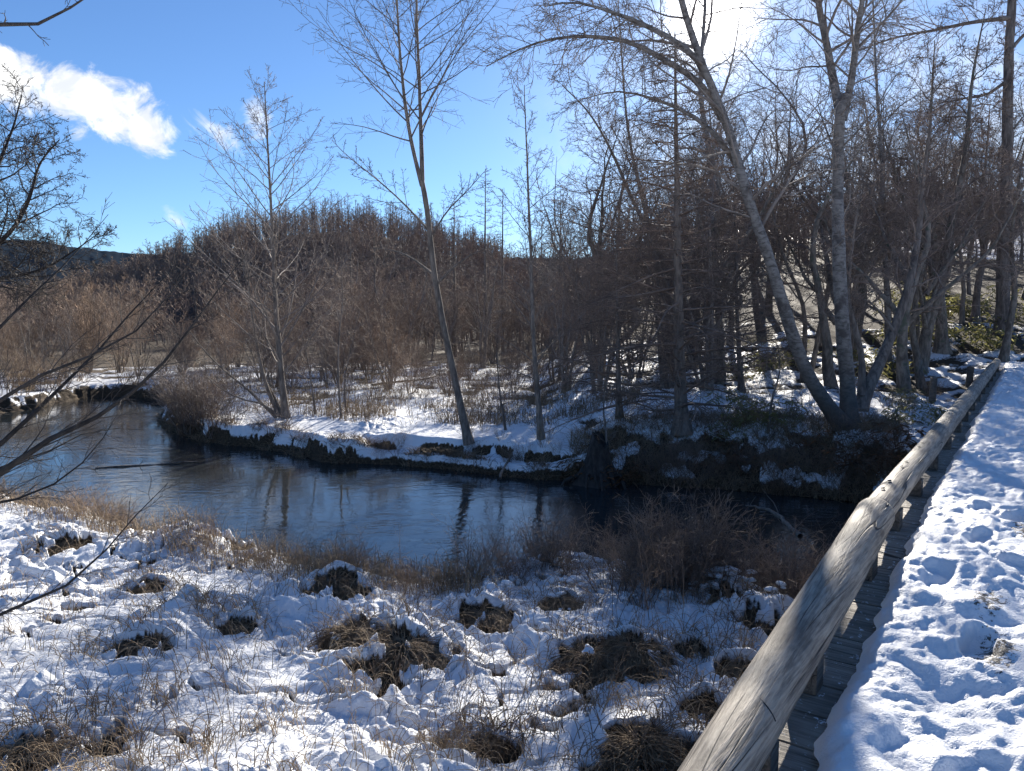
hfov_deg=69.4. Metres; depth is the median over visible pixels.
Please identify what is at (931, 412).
bamboo plant
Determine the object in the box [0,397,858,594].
river
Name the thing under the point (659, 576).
shrub
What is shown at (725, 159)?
bare tree
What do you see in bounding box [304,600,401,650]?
grass tussock
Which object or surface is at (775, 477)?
shrub
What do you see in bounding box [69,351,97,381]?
shrub
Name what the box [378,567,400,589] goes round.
shrub
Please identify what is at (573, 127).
bare tree
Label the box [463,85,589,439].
alder tree
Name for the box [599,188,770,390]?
bare tree
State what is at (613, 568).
weed stalk
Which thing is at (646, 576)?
weed stalk
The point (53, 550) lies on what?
grass tussock
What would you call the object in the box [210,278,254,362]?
bare tree
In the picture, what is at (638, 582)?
weed stalk
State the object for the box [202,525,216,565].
weed stalk
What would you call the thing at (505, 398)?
shrub
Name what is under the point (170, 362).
shrub
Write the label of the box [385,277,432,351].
bare tree
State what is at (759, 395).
shrub
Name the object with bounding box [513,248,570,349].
bare tree
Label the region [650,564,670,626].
weed stalk
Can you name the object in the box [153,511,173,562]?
weed stalk
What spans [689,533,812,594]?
shrub
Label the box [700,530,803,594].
shrub
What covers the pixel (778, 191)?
bare tree
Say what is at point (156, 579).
weed stalk
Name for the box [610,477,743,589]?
shrub
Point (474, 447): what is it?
shrub
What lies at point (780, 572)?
shrub
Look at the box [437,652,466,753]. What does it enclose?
weed stalk
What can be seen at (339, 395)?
sapling
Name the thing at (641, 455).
shrub
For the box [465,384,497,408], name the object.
shrub
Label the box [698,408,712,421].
shrub
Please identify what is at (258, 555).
shrub
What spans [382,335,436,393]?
willow bush
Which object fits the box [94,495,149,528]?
shrub
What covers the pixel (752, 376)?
bamboo plant
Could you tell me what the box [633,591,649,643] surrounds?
weed stalk
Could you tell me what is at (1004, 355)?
tree
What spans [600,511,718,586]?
shrub
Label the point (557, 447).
shrub
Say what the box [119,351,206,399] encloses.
shrub
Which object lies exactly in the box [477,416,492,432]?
shrub
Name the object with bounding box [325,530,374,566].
shrub
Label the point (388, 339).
willow bush
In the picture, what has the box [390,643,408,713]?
weed stalk
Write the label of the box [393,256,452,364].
bare tree
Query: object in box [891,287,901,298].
bamboo plant
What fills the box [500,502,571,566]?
shrub
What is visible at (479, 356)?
willow bush
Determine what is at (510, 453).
shrub
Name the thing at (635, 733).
weed stalk
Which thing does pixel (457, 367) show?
willow bush
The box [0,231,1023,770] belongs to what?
ground
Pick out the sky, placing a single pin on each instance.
(133, 80)
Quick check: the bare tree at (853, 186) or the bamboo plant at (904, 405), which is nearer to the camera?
the bamboo plant at (904, 405)
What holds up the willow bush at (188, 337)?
on the ground at (950, 369)
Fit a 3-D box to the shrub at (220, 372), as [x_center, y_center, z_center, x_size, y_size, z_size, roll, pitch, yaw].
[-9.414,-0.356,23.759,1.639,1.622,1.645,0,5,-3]
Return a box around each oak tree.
[0,63,118,317]
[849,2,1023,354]
[858,0,1023,374]
[947,84,1023,322]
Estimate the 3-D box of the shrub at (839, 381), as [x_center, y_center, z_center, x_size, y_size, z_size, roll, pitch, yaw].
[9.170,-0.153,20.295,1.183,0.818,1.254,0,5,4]
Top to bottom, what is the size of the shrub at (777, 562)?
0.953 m
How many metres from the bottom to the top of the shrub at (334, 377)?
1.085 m
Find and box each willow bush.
[0,193,260,623]
[0,311,55,364]
[0,312,25,367]
[2,301,45,384]
[29,310,58,363]
[45,301,81,377]
[59,294,107,373]
[112,294,153,375]
[156,316,174,371]
[157,320,201,370]
[158,310,196,378]
[192,300,242,373]
[192,310,243,374]
[209,319,236,369]
[214,314,253,366]
[220,295,286,380]
[238,280,312,387]
[239,313,273,363]
[244,291,288,366]
[247,284,295,366]
[256,294,315,377]
[264,318,321,393]
[294,286,365,383]
[300,286,346,381]
[300,325,316,371]
[304,322,336,387]
[309,304,341,358]
[326,304,357,371]
[331,284,403,378]
[341,310,369,371]
[347,300,380,369]
[348,279,416,389]
[352,279,426,369]
[360,304,422,384]
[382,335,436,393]
[406,334,433,364]
[417,356,427,373]
[419,332,470,395]
[438,355,466,375]
[445,346,472,377]
[452,345,478,369]
[457,355,483,378]
[459,332,495,371]
[466,338,490,366]
[489,328,530,374]
[492,360,512,381]
[493,344,537,392]
[497,330,531,371]
[518,329,558,389]
[550,351,575,378]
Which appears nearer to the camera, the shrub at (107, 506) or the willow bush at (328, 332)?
the shrub at (107, 506)
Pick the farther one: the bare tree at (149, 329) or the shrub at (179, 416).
the bare tree at (149, 329)
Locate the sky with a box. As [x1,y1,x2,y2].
[0,0,1023,257]
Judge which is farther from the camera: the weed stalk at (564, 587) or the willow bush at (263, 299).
the willow bush at (263, 299)
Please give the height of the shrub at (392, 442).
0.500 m
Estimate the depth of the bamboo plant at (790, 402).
16.18 m
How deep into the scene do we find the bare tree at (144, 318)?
51.95 m
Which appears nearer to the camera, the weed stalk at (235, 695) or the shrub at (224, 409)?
the weed stalk at (235, 695)
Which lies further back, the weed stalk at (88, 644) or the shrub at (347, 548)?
the shrub at (347, 548)
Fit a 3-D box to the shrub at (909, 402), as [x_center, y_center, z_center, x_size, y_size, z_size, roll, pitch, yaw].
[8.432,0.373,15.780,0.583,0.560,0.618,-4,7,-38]
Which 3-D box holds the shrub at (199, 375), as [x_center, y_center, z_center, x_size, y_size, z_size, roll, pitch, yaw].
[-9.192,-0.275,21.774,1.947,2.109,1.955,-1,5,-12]
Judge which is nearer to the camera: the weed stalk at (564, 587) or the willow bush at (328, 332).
the weed stalk at (564, 587)
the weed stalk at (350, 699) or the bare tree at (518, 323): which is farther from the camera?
the bare tree at (518, 323)
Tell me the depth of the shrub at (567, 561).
7.38 m
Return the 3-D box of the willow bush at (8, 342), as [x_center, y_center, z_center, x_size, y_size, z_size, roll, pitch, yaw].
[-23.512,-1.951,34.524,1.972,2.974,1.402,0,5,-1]
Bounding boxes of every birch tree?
[461,0,931,429]
[539,0,704,346]
[626,0,790,324]
[809,0,948,374]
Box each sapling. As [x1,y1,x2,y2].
[289,326,323,414]
[309,262,364,416]
[339,309,369,411]
[483,317,511,429]
[592,372,616,447]
[754,343,801,432]
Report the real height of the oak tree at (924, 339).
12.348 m
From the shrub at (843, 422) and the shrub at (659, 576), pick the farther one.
the shrub at (843, 422)
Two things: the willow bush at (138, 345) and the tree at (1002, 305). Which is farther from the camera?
the willow bush at (138, 345)
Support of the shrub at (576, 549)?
on the ground at (950, 369)
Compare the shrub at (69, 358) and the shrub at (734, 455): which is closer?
the shrub at (734, 455)
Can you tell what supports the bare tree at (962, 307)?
on the ground at (950, 369)
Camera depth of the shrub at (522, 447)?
15.35 m
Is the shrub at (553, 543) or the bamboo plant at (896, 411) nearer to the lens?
the shrub at (553, 543)
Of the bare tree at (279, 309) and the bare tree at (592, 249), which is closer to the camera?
the bare tree at (592, 249)
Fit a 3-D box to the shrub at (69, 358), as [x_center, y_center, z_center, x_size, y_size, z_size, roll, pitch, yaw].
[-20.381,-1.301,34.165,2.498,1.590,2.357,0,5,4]
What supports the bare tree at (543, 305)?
on the ground at (950, 369)
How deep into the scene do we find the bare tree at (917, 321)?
26.64 m
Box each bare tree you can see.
[0,0,82,45]
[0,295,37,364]
[0,298,37,357]
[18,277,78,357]
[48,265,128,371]
[51,310,84,364]
[64,296,109,354]
[69,284,109,349]
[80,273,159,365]
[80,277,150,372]
[90,294,115,351]
[102,306,145,355]
[126,287,158,354]
[133,302,163,350]
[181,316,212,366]
[185,304,211,344]
[203,288,248,332]
[203,291,227,337]
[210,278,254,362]
[249,279,303,365]
[278,307,308,349]
[305,278,365,363]
[308,291,347,347]
[310,239,377,324]
[314,230,412,368]
[317,263,369,351]
[332,277,391,362]
[348,272,377,332]
[356,245,446,365]
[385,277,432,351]
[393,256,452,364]
[404,247,466,358]
[407,277,440,352]
[409,262,451,348]
[410,285,474,364]
[412,261,474,357]
[425,288,475,351]
[427,237,524,368]
[446,271,526,363]
[462,280,520,356]
[475,286,508,347]
[491,298,522,352]
[504,204,583,338]
[504,290,529,355]
[509,284,548,360]
[510,239,585,359]
[511,266,606,380]
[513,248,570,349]
[516,111,696,357]
[518,227,566,317]
[520,96,660,352]
[526,275,575,345]
[529,242,610,390]
[531,193,591,298]
[531,193,646,378]
[533,232,577,280]
[536,96,711,332]
[539,183,655,389]
[542,254,590,349]
[550,211,647,366]
[559,142,763,371]
[566,201,697,378]
[572,196,644,291]
[583,127,692,327]
[583,181,647,328]
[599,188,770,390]
[603,85,769,319]
[609,164,725,388]
[613,125,829,375]
[622,118,773,313]
[624,181,705,254]
[631,254,710,332]
[635,127,786,291]
[654,75,773,290]
[657,94,831,384]
[663,155,808,346]
[666,106,792,259]
[667,119,756,239]
[685,4,923,329]
[688,72,855,305]
[692,81,825,312]
[709,70,973,361]
[725,121,787,262]
[736,115,905,381]
[741,97,913,388]
[743,129,819,269]
[752,86,942,352]
[767,146,831,260]
[772,64,878,236]
[780,105,1023,392]
[790,120,872,346]
[797,91,894,309]
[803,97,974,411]
[804,130,907,247]
[812,53,975,320]
[816,123,910,241]
[823,84,909,263]
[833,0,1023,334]
[844,91,986,269]
[849,62,969,280]
[849,168,1005,366]
[851,137,969,339]
[871,144,1021,388]
[876,125,996,300]
[878,114,979,304]
[885,119,987,239]
[886,69,1023,323]
[901,103,1013,278]
[917,52,1023,299]
[929,116,1023,293]
[947,57,1023,276]
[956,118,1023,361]
[966,105,1023,254]
[975,113,1023,264]
[981,80,1023,173]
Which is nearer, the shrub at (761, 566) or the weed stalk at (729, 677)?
the weed stalk at (729, 677)
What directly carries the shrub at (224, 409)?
on the ground at (950, 369)
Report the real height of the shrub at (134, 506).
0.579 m
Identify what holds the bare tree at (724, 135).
on the ground at (950, 369)
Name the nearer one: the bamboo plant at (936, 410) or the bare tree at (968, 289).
the bamboo plant at (936, 410)
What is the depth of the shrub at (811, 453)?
13.52 m
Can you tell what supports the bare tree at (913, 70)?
on the ground at (950, 369)
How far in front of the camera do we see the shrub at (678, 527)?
6.94 m
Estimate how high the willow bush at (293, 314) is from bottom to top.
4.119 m
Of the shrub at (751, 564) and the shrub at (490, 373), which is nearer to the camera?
the shrub at (751, 564)
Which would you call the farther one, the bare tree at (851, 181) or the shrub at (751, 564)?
the bare tree at (851, 181)
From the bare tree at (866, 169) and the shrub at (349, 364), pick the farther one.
the bare tree at (866, 169)
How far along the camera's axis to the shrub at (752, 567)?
7.29 m
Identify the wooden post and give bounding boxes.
[928,377,937,403]
[965,366,973,386]
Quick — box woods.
[0,150,1023,348]
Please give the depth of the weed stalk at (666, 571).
6.19 m
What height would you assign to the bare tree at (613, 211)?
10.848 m
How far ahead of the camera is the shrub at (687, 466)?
14.01 m
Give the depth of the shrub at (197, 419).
19.62 m
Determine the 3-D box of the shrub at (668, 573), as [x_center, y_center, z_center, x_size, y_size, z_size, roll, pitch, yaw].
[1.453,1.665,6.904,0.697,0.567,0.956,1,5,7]
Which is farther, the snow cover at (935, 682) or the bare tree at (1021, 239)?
the bare tree at (1021, 239)
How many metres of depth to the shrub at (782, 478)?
13.34 m
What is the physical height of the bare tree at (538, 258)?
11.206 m
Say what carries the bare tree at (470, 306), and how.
on the ground at (950, 369)
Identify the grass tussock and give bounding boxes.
[0,717,75,770]
[35,536,78,556]
[104,636,164,657]
[130,576,165,593]
[219,616,255,634]
[304,561,364,599]
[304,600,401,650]
[351,610,460,686]
[459,600,513,632]
[469,730,513,762]
[539,588,583,610]
[547,625,629,693]
[583,699,691,770]
[591,611,682,683]
[658,725,702,770]
[678,644,705,658]
[687,700,719,719]
[703,588,758,603]
[717,652,747,677]
[729,601,781,634]
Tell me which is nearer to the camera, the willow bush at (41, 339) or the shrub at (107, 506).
the shrub at (107, 506)
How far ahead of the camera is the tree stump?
14.18 m
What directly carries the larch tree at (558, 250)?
on the ground at (950, 369)
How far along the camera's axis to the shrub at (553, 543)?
7.58 m
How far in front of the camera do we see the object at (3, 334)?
38.22 m
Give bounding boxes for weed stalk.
[4,671,23,728]
[21,717,42,747]
[39,704,75,741]
[47,644,70,703]
[48,641,94,702]
[71,612,100,688]
[93,557,108,607]
[110,685,149,760]
[123,600,155,637]
[130,651,164,716]
[142,692,177,746]
[143,555,161,594]
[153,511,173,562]
[167,670,187,752]
[171,544,189,597]
[172,533,198,566]
[188,529,208,577]
[200,541,219,603]
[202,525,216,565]
[202,640,217,709]
[211,643,231,692]
[217,563,238,597]
[217,595,237,656]
[219,702,236,760]
[227,663,243,721]
[253,531,272,594]
[254,537,278,575]
[254,560,281,622]
[266,558,287,619]
[273,628,289,698]
[321,557,331,609]
[329,560,347,620]
[344,672,359,737]
[358,572,370,623]
[363,656,392,716]
[368,561,391,616]
[376,685,392,711]
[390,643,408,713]
[390,654,407,708]
[393,550,404,608]
[396,561,417,611]
[402,694,431,765]
[403,698,446,755]
[409,633,424,679]
[423,554,438,606]
[424,682,443,746]
[435,713,477,747]
[436,574,453,617]
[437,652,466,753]
[439,702,456,755]
[442,700,462,756]
[443,675,469,739]
[445,672,473,744]
[447,653,492,757]
[452,662,467,719]
[455,641,492,747]
[458,622,470,679]
[468,694,482,746]
[476,698,491,767]
[478,595,497,676]
[483,641,513,718]
[484,639,496,694]
[532,666,557,757]
[533,679,559,731]
[543,635,569,708]
[552,557,571,617]
[556,537,571,584]
[568,606,603,691]
[575,651,587,705]
[578,569,598,623]
[579,561,597,630]
[589,529,625,619]
[595,519,637,604]
[596,514,610,576]
[596,583,615,630]
[600,544,625,607]
[601,538,637,619]
[605,674,641,749]
[612,635,631,702]
[614,701,648,770]
[616,528,651,603]
[616,550,661,627]
[622,552,659,622]
[627,517,663,617]
[627,528,692,605]
[633,542,663,623]
[633,556,657,633]
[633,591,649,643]
[635,505,656,567]
[639,488,662,592]
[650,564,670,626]
[651,628,667,696]
[652,546,671,612]
[656,535,677,609]
[666,524,692,618]
[666,592,687,684]
[674,485,706,549]
[698,500,726,586]
[699,541,717,612]
[700,597,722,645]
[710,509,748,552]
[716,572,740,642]
[717,521,744,590]
[719,653,739,703]
[739,502,764,588]
[747,513,774,579]
[767,534,803,612]
[789,529,806,591]
[799,549,818,591]
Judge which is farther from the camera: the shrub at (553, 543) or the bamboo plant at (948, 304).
the bamboo plant at (948, 304)
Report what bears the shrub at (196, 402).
on the ground at (950, 369)
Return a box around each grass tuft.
[552,455,584,479]
[574,443,588,453]
[590,461,642,487]
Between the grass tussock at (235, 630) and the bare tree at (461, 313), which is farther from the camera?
the bare tree at (461, 313)
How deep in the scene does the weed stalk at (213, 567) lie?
6.30 m
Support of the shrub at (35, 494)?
on the ground at (950, 369)
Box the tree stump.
[561,430,626,490]
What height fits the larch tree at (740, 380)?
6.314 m
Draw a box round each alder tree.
[149,65,373,418]
[279,0,524,445]
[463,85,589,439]
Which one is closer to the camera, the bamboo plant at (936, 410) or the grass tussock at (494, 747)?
the grass tussock at (494, 747)
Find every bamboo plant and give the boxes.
[692,449,733,469]
[696,426,732,442]
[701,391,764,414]
[702,386,748,402]
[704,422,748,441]
[715,438,767,461]
[718,414,756,431]
[724,362,774,380]
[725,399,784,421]
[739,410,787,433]
[744,354,784,372]
[754,348,792,364]
[760,396,814,415]
[764,353,796,367]
[764,413,804,432]
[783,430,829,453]
[819,349,871,365]
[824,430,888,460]
[854,362,894,379]
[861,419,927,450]
[864,329,882,339]
[864,347,895,360]
[865,325,934,347]
[866,358,926,377]
[868,298,920,316]
[881,388,922,402]
[881,404,931,425]
[885,412,917,424]
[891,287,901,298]
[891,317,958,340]
[891,399,917,409]
[906,398,934,408]
[911,415,940,425]
[912,406,945,418]
[918,297,982,317]
[923,406,946,415]
[928,406,950,422]
[932,322,981,344]
[946,297,991,317]
[947,299,988,317]
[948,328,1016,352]
[951,324,990,339]
[968,313,1023,330]
[969,298,994,308]
[970,330,1023,352]
[980,285,1023,300]
[1015,302,1023,319]
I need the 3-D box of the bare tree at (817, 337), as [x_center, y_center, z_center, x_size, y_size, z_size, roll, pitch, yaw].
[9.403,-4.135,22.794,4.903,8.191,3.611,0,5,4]
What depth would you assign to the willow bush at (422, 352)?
38.40 m
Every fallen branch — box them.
[95,457,198,468]
[371,373,447,385]
[499,448,512,479]
[745,489,802,538]
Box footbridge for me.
[677,359,1001,770]
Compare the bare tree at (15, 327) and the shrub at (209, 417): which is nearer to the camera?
the shrub at (209, 417)
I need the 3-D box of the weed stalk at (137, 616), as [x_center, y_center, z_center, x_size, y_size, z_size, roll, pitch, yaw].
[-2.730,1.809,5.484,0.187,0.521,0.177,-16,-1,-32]
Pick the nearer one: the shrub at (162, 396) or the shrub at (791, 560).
the shrub at (791, 560)
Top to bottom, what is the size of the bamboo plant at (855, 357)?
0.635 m
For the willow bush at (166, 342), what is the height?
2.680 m
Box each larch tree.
[342,217,367,329]
[361,206,392,324]
[415,203,450,350]
[429,194,474,356]
[463,169,509,360]
[489,188,522,355]
[527,235,702,434]
[542,190,577,341]
[566,29,819,440]
[649,177,821,392]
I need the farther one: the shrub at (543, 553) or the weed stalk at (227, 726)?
the shrub at (543, 553)
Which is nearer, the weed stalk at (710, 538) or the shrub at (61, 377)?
the weed stalk at (710, 538)
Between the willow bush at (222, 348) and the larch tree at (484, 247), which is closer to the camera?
the willow bush at (222, 348)
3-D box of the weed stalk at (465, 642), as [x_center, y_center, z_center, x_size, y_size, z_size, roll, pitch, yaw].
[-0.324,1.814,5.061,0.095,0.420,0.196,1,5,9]
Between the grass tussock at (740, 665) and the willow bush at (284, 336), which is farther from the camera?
the willow bush at (284, 336)
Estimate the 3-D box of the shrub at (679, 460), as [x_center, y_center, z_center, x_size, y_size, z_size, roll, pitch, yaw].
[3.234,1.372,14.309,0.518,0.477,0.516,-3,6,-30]
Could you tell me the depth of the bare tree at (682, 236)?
25.63 m
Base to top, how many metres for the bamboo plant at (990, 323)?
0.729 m
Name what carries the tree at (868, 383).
on the ground at (950, 369)
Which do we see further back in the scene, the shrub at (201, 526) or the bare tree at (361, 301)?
the bare tree at (361, 301)
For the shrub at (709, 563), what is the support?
on the ground at (950, 369)
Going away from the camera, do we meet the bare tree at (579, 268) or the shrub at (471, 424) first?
the shrub at (471, 424)
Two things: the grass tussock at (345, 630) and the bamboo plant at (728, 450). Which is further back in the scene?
the bamboo plant at (728, 450)
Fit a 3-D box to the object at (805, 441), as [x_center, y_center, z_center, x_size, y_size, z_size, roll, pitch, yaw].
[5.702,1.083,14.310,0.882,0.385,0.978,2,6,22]
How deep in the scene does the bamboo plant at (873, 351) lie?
25.48 m
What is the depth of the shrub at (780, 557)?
6.79 m
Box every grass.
[0,476,493,600]
[0,511,800,770]
[149,397,585,479]
[180,311,647,425]
[558,402,917,502]
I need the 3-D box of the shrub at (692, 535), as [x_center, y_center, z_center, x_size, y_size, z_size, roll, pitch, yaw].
[1.635,1.590,7.237,1.335,1.031,1.211,0,5,0]
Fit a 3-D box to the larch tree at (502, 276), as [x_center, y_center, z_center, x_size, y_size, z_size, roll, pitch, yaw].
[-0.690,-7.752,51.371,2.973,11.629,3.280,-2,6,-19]
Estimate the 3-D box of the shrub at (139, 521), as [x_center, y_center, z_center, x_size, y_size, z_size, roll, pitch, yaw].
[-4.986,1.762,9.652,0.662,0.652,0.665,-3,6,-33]
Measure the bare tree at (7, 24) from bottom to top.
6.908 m
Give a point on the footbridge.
(773, 711)
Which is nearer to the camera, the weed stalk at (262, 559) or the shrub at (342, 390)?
the weed stalk at (262, 559)
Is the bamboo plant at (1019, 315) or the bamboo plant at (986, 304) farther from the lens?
the bamboo plant at (986, 304)
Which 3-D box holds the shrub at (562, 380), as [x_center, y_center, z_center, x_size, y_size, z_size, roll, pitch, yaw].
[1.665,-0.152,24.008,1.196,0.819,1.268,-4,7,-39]
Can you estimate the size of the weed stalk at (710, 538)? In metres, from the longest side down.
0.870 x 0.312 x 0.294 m
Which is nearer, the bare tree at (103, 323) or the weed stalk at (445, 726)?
the weed stalk at (445, 726)
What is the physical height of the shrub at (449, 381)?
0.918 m
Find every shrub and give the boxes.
[0,335,53,384]
[0,339,58,395]
[0,347,46,395]
[0,350,34,383]
[0,353,40,386]
[1,481,54,504]
[3,340,70,384]
[3,342,37,373]
[4,352,41,388]
[6,352,91,388]
[14,482,62,507]
[23,351,69,390]
[25,355,74,383]
[41,351,82,375]
[43,346,104,372]
[46,488,91,507]
[47,334,114,380]
[49,364,79,387]
[56,470,112,516]
[63,492,98,521]
[66,481,123,511]
[67,486,127,518]
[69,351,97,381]
[74,483,138,525]
[82,487,142,522]
[86,341,162,383]
[88,493,133,531]
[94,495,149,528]
[116,497,155,529]
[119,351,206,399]
[119,359,149,383]
[126,362,231,421]
[129,353,223,402]
[129,374,203,419]
[130,342,179,379]
[130,368,250,434]
[136,347,227,404]
[137,342,202,386]
[140,499,186,529]
[141,370,225,437]
[143,343,255,425]
[146,358,248,422]
[150,358,208,405]
[150,368,200,415]
[152,349,203,397]
[153,363,230,418]
[157,526,189,550]
[160,379,208,429]
[161,390,198,434]
[163,372,220,434]
[168,341,228,408]
[168,349,268,438]
[169,352,235,417]
[181,491,227,524]
[182,507,218,540]
[184,515,216,543]
[194,380,245,427]
[195,350,239,396]
[196,369,261,394]
[207,382,261,427]
[212,360,273,389]
[226,389,317,435]
[234,528,283,566]
[252,356,311,391]
[252,412,270,427]
[266,415,296,432]
[275,544,321,567]
[276,521,313,564]
[291,424,312,445]
[299,546,339,571]
[301,528,360,567]
[305,352,352,380]
[312,363,358,387]
[317,347,363,376]
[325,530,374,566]
[326,536,365,565]
[331,527,375,565]
[335,379,362,395]
[340,365,395,396]
[360,380,383,405]
[366,442,386,459]
[370,432,393,449]
[371,371,418,392]
[376,433,403,450]
[376,563,441,602]
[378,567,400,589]
[381,441,406,455]
[382,371,421,389]
[383,391,406,408]
[385,557,415,587]
[386,423,410,443]
[401,357,425,371]
[410,542,456,595]
[413,378,436,397]
[413,387,435,399]
[425,507,520,583]
[428,373,474,392]
[436,518,537,579]
[441,547,486,592]
[446,445,462,467]
[450,364,483,388]
[453,412,485,434]
[453,534,501,577]
[460,434,486,451]
[461,368,490,393]
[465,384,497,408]
[466,369,496,388]
[469,521,555,585]
[469,526,525,570]
[476,379,524,407]
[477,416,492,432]
[480,362,502,382]
[487,386,527,404]
[487,531,557,585]
[490,426,511,440]
[490,530,539,579]
[495,443,516,461]
[498,440,520,461]
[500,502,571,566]
[508,434,534,459]
[511,491,598,571]
[515,503,594,576]
[517,541,558,576]
[520,520,565,562]
[525,522,589,567]
[525,533,556,563]
[526,457,552,477]
[527,409,564,447]
[539,378,559,393]
[545,372,583,390]
[546,521,607,575]
[547,437,562,456]
[547,510,682,595]
[550,534,593,575]
[570,533,680,606]
[582,497,661,581]
[583,529,661,592]
[585,517,714,586]
[594,482,742,588]
[594,511,689,584]
[596,515,688,608]
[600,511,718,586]
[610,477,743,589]
[614,485,729,581]
[614,504,743,584]
[617,481,760,583]
[617,504,701,575]
[621,436,677,483]
[624,508,729,599]
[627,539,737,594]
[633,526,703,590]
[634,445,659,464]
[636,487,730,582]
[636,524,732,591]
[640,514,736,604]
[646,509,756,575]
[650,388,673,421]
[651,536,742,601]
[653,519,733,584]
[656,534,720,589]
[657,451,705,487]
[658,431,699,463]
[658,431,715,472]
[658,453,714,484]
[664,509,753,578]
[668,451,732,488]
[668,476,781,585]
[671,454,688,468]
[672,431,702,455]
[683,528,732,582]
[688,406,717,426]
[688,523,823,592]
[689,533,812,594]
[690,516,755,582]
[693,505,846,594]
[697,540,806,595]
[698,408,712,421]
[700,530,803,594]
[712,444,746,474]
[712,553,771,582]
[715,445,746,473]
[717,519,845,597]
[720,384,754,406]
[721,538,821,588]
[724,423,779,473]
[729,448,783,474]
[740,396,766,420]
[740,538,835,598]
[742,538,819,587]
[743,380,780,410]
[743,524,826,591]
[746,457,813,495]
[750,429,800,476]
[754,453,798,494]
[764,541,815,595]
[773,430,854,477]
[775,385,811,415]
[775,441,796,464]
[785,511,840,584]
[787,375,835,406]
[787,528,839,577]
[802,475,823,495]
[812,466,853,494]
[822,369,866,392]
[822,396,860,439]
[829,460,879,490]
[833,412,919,456]
[840,440,896,484]
[848,449,906,478]
[857,414,919,455]
[859,404,886,428]
[860,433,902,465]
[874,377,925,407]
[878,386,928,411]
[892,390,916,405]
[892,391,923,413]
[917,368,949,401]
[928,377,953,393]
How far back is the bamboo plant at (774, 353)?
26.40 m
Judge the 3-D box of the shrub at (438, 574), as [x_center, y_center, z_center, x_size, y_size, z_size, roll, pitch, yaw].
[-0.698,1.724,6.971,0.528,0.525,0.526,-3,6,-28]
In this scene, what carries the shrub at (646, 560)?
on the ground at (950, 369)
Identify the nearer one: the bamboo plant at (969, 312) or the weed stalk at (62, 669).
the weed stalk at (62, 669)
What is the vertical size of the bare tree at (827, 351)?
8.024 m
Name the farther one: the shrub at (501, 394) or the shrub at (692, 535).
the shrub at (501, 394)
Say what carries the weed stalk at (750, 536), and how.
on the ground at (950, 369)
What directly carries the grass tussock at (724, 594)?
on the ground at (950, 369)
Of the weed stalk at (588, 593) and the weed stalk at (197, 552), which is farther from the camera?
the weed stalk at (197, 552)
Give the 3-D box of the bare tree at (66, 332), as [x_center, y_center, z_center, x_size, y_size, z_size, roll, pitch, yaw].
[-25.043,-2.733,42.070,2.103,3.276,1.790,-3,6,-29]
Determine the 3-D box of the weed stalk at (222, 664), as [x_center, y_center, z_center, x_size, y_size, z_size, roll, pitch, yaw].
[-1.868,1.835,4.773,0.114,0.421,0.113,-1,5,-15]
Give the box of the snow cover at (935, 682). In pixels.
[814,361,1023,770]
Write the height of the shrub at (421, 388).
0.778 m
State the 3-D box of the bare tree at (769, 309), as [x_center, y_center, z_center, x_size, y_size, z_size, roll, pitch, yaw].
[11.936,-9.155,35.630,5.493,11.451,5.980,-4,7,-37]
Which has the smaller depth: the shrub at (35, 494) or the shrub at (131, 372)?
the shrub at (35, 494)
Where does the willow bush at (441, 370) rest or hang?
on the ground at (950, 369)
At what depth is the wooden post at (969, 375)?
20.92 m
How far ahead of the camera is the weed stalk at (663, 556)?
6.39 m
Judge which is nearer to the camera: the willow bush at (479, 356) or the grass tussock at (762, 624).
the grass tussock at (762, 624)
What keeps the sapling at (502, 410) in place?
on the ground at (950, 369)
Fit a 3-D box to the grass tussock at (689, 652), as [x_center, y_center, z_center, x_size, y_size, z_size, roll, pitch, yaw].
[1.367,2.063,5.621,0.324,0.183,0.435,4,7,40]
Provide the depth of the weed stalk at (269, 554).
6.86 m
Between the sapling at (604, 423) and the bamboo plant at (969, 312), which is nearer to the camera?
the sapling at (604, 423)
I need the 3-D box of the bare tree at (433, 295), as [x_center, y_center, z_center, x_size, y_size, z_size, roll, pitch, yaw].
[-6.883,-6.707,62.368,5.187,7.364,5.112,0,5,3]
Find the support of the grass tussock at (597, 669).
on the ground at (950, 369)
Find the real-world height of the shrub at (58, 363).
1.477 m
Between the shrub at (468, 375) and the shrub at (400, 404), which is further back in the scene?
the shrub at (468, 375)
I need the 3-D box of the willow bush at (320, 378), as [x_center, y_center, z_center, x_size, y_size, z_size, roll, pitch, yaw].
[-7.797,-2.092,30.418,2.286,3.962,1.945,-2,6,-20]
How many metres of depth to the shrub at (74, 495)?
10.12 m
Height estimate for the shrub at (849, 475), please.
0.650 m
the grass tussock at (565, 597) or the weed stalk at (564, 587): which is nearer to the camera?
the weed stalk at (564, 587)
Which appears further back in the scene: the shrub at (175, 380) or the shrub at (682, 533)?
the shrub at (175, 380)
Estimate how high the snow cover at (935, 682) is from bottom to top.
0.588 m
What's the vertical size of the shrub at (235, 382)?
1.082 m
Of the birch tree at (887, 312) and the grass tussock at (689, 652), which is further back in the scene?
the birch tree at (887, 312)
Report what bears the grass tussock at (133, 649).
on the ground at (950, 369)
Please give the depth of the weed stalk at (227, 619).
5.43 m
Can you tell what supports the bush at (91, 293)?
on the ground at (950, 369)
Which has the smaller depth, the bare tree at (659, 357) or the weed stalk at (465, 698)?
the weed stalk at (465, 698)
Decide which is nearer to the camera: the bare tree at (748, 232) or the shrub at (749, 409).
the shrub at (749, 409)
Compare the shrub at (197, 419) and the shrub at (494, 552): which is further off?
the shrub at (197, 419)
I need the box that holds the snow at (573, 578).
[409,552,786,615]
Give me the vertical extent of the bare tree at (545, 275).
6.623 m

